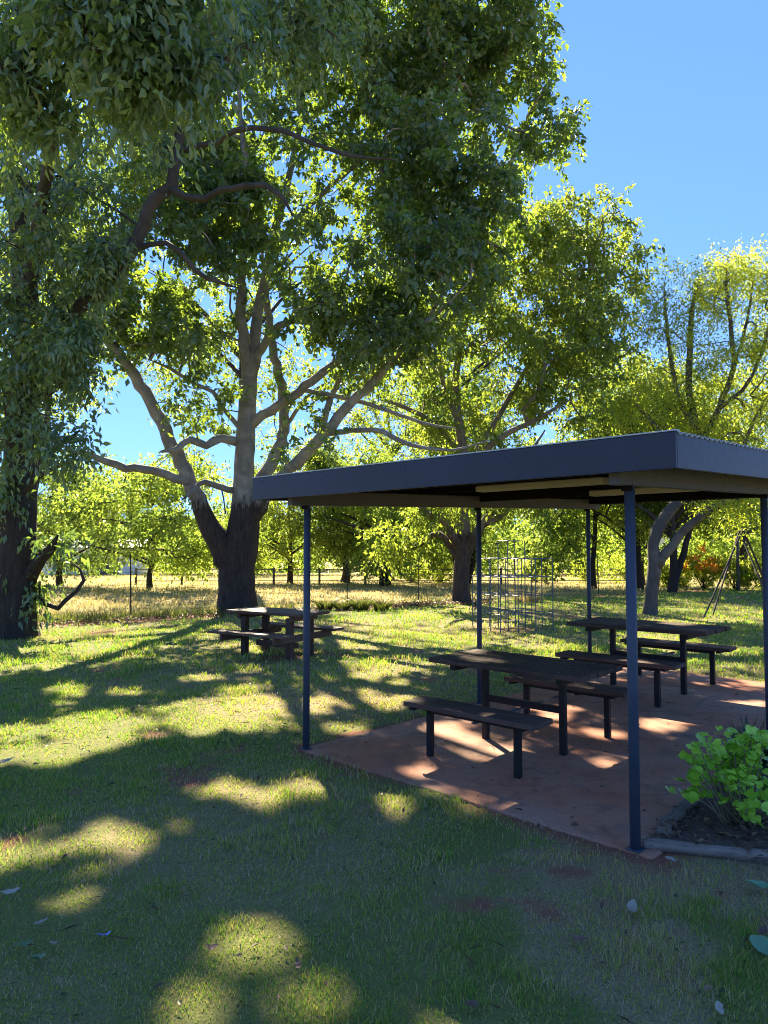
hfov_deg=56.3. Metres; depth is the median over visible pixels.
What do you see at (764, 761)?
strappy plant
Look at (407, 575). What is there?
shrub
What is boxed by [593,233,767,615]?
feathery tree
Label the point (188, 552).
paddock tree
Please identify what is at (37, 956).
fallen leaf
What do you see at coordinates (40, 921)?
fallen leaf
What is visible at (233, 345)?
paddock tree
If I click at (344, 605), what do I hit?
weed tuft
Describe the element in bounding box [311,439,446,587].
paddock tree
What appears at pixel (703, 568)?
flowering shrub
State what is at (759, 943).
fallen leaf
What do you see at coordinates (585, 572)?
shrub
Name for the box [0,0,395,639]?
gum tree
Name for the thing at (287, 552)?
paddock tree
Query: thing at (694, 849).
garden log
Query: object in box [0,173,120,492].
paddock tree
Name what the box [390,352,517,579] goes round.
paddock tree
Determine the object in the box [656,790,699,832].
garden log
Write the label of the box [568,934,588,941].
fallen leaf
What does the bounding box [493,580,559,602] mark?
weed tuft
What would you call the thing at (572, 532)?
paddock tree
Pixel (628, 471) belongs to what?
picnic shelter
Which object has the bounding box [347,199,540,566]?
paddock tree
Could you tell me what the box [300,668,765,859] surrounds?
concrete slab
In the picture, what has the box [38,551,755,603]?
paddock ground
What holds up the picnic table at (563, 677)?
on the concrete slab
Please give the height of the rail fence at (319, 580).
1.000 m
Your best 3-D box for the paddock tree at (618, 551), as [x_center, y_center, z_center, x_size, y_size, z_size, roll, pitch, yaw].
[13.543,-2.390,37.616,12.715,13.100,6.214,2,-4,-42]
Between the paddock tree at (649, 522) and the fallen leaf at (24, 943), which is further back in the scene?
the paddock tree at (649, 522)
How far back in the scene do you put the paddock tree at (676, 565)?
29.30 m
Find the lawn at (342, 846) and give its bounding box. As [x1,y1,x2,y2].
[0,580,767,1023]
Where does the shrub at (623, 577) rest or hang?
on the lawn at (342, 846)
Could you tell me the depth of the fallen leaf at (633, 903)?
3.52 m
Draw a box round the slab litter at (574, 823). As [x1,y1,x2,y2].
[346,677,737,824]
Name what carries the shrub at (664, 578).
on the lawn at (342, 846)
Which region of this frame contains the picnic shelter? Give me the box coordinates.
[252,429,767,852]
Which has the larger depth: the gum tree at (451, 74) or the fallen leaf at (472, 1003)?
the gum tree at (451, 74)
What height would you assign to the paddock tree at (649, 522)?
11.024 m
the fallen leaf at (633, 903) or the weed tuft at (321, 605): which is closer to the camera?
the fallen leaf at (633, 903)
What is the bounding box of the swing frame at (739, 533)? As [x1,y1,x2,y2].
[703,528,761,616]
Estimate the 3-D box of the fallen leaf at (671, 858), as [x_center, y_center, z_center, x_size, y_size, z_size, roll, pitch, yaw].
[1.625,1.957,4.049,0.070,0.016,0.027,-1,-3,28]
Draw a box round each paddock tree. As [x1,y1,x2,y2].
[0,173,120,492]
[37,440,151,585]
[38,428,275,588]
[126,132,329,449]
[217,435,357,582]
[281,434,378,582]
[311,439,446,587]
[324,347,445,578]
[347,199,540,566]
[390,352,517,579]
[402,346,571,584]
[510,358,665,589]
[551,335,719,584]
[557,358,722,589]
[607,345,767,591]
[683,364,767,586]
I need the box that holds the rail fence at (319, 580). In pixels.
[135,568,680,584]
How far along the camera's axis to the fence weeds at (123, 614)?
17.96 m
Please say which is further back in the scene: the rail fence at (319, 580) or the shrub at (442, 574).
the shrub at (442, 574)
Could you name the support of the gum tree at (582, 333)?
on the lawn at (342, 846)
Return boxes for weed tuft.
[301,597,340,609]
[323,599,361,609]
[334,594,376,610]
[359,596,403,610]
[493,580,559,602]
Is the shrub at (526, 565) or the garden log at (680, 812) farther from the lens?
the shrub at (526, 565)
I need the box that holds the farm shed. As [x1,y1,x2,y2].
[42,540,151,574]
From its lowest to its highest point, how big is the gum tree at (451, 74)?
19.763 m
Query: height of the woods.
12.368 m
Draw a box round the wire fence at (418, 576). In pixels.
[37,554,598,615]
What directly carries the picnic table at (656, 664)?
on the concrete slab
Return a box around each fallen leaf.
[0,757,12,762]
[0,887,19,893]
[12,939,32,945]
[28,953,44,959]
[34,917,47,923]
[205,943,218,949]
[295,958,300,967]
[464,1000,478,1006]
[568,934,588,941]
[627,899,636,911]
[665,856,677,860]
[715,1001,723,1013]
[746,879,767,887]
[749,935,767,954]
[758,925,766,933]
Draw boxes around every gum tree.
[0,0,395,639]
[41,0,592,612]
[354,180,665,602]
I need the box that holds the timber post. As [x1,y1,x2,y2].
[736,533,739,590]
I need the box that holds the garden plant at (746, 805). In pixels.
[665,724,767,828]
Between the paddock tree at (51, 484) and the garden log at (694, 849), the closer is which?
the garden log at (694, 849)
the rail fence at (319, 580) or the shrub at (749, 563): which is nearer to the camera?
the shrub at (749, 563)
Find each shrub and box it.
[396,560,429,581]
[415,559,452,582]
[515,553,559,582]
[566,552,608,582]
[601,553,647,582]
[659,554,698,588]
[666,541,732,589]
[714,550,761,590]
[735,546,761,589]
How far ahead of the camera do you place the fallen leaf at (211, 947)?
3.17 m
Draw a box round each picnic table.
[208,607,343,659]
[403,649,626,778]
[555,617,736,707]
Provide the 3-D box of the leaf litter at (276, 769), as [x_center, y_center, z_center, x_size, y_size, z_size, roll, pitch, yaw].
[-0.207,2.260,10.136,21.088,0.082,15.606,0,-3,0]
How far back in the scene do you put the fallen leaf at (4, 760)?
5.91 m
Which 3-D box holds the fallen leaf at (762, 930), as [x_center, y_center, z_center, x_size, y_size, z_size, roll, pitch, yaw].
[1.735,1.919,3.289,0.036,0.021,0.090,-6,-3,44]
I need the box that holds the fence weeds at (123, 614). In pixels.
[37,594,446,626]
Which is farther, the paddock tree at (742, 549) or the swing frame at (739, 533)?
the paddock tree at (742, 549)
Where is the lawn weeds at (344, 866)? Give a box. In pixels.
[0,662,761,1023]
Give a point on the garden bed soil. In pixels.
(726, 840)
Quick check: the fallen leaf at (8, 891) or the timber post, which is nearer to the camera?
the fallen leaf at (8, 891)
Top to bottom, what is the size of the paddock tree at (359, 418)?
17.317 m
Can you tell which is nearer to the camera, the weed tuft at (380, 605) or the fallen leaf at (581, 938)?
the fallen leaf at (581, 938)
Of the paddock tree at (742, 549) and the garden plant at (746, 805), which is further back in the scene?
the paddock tree at (742, 549)
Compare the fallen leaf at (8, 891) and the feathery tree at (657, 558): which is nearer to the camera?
the fallen leaf at (8, 891)
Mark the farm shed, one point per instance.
(125, 569)
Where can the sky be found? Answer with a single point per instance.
(677, 90)
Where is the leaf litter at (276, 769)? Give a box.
[0,617,767,1020]
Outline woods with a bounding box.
[37,481,761,575]
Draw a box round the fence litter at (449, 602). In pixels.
[38,596,526,627]
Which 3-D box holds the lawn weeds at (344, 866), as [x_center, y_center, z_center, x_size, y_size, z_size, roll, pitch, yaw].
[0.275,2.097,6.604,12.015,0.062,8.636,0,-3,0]
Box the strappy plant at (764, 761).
[715,714,767,771]
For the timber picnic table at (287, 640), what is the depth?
11.87 m
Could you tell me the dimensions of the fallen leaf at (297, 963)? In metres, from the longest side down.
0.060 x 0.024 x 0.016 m
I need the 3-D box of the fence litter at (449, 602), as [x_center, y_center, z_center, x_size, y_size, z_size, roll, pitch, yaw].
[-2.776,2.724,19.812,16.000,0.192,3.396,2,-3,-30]
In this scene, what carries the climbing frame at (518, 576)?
on the lawn at (342, 846)
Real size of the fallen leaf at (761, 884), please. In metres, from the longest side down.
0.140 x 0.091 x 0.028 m
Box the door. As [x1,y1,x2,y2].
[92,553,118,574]
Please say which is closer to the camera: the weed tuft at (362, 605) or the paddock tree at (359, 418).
the weed tuft at (362, 605)
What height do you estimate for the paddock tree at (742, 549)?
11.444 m
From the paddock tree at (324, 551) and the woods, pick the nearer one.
the paddock tree at (324, 551)
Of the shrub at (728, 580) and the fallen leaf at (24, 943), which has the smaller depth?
the fallen leaf at (24, 943)
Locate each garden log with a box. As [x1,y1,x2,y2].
[641,837,767,859]
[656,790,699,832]
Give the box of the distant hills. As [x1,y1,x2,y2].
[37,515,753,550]
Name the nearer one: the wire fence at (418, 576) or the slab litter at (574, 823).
the slab litter at (574, 823)
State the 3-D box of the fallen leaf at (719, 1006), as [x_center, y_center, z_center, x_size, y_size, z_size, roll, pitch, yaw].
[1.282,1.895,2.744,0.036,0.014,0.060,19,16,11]
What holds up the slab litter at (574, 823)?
on the concrete slab
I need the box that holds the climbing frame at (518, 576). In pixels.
[472,540,553,632]
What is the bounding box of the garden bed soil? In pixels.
[649,761,767,865]
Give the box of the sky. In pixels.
[0,0,767,528]

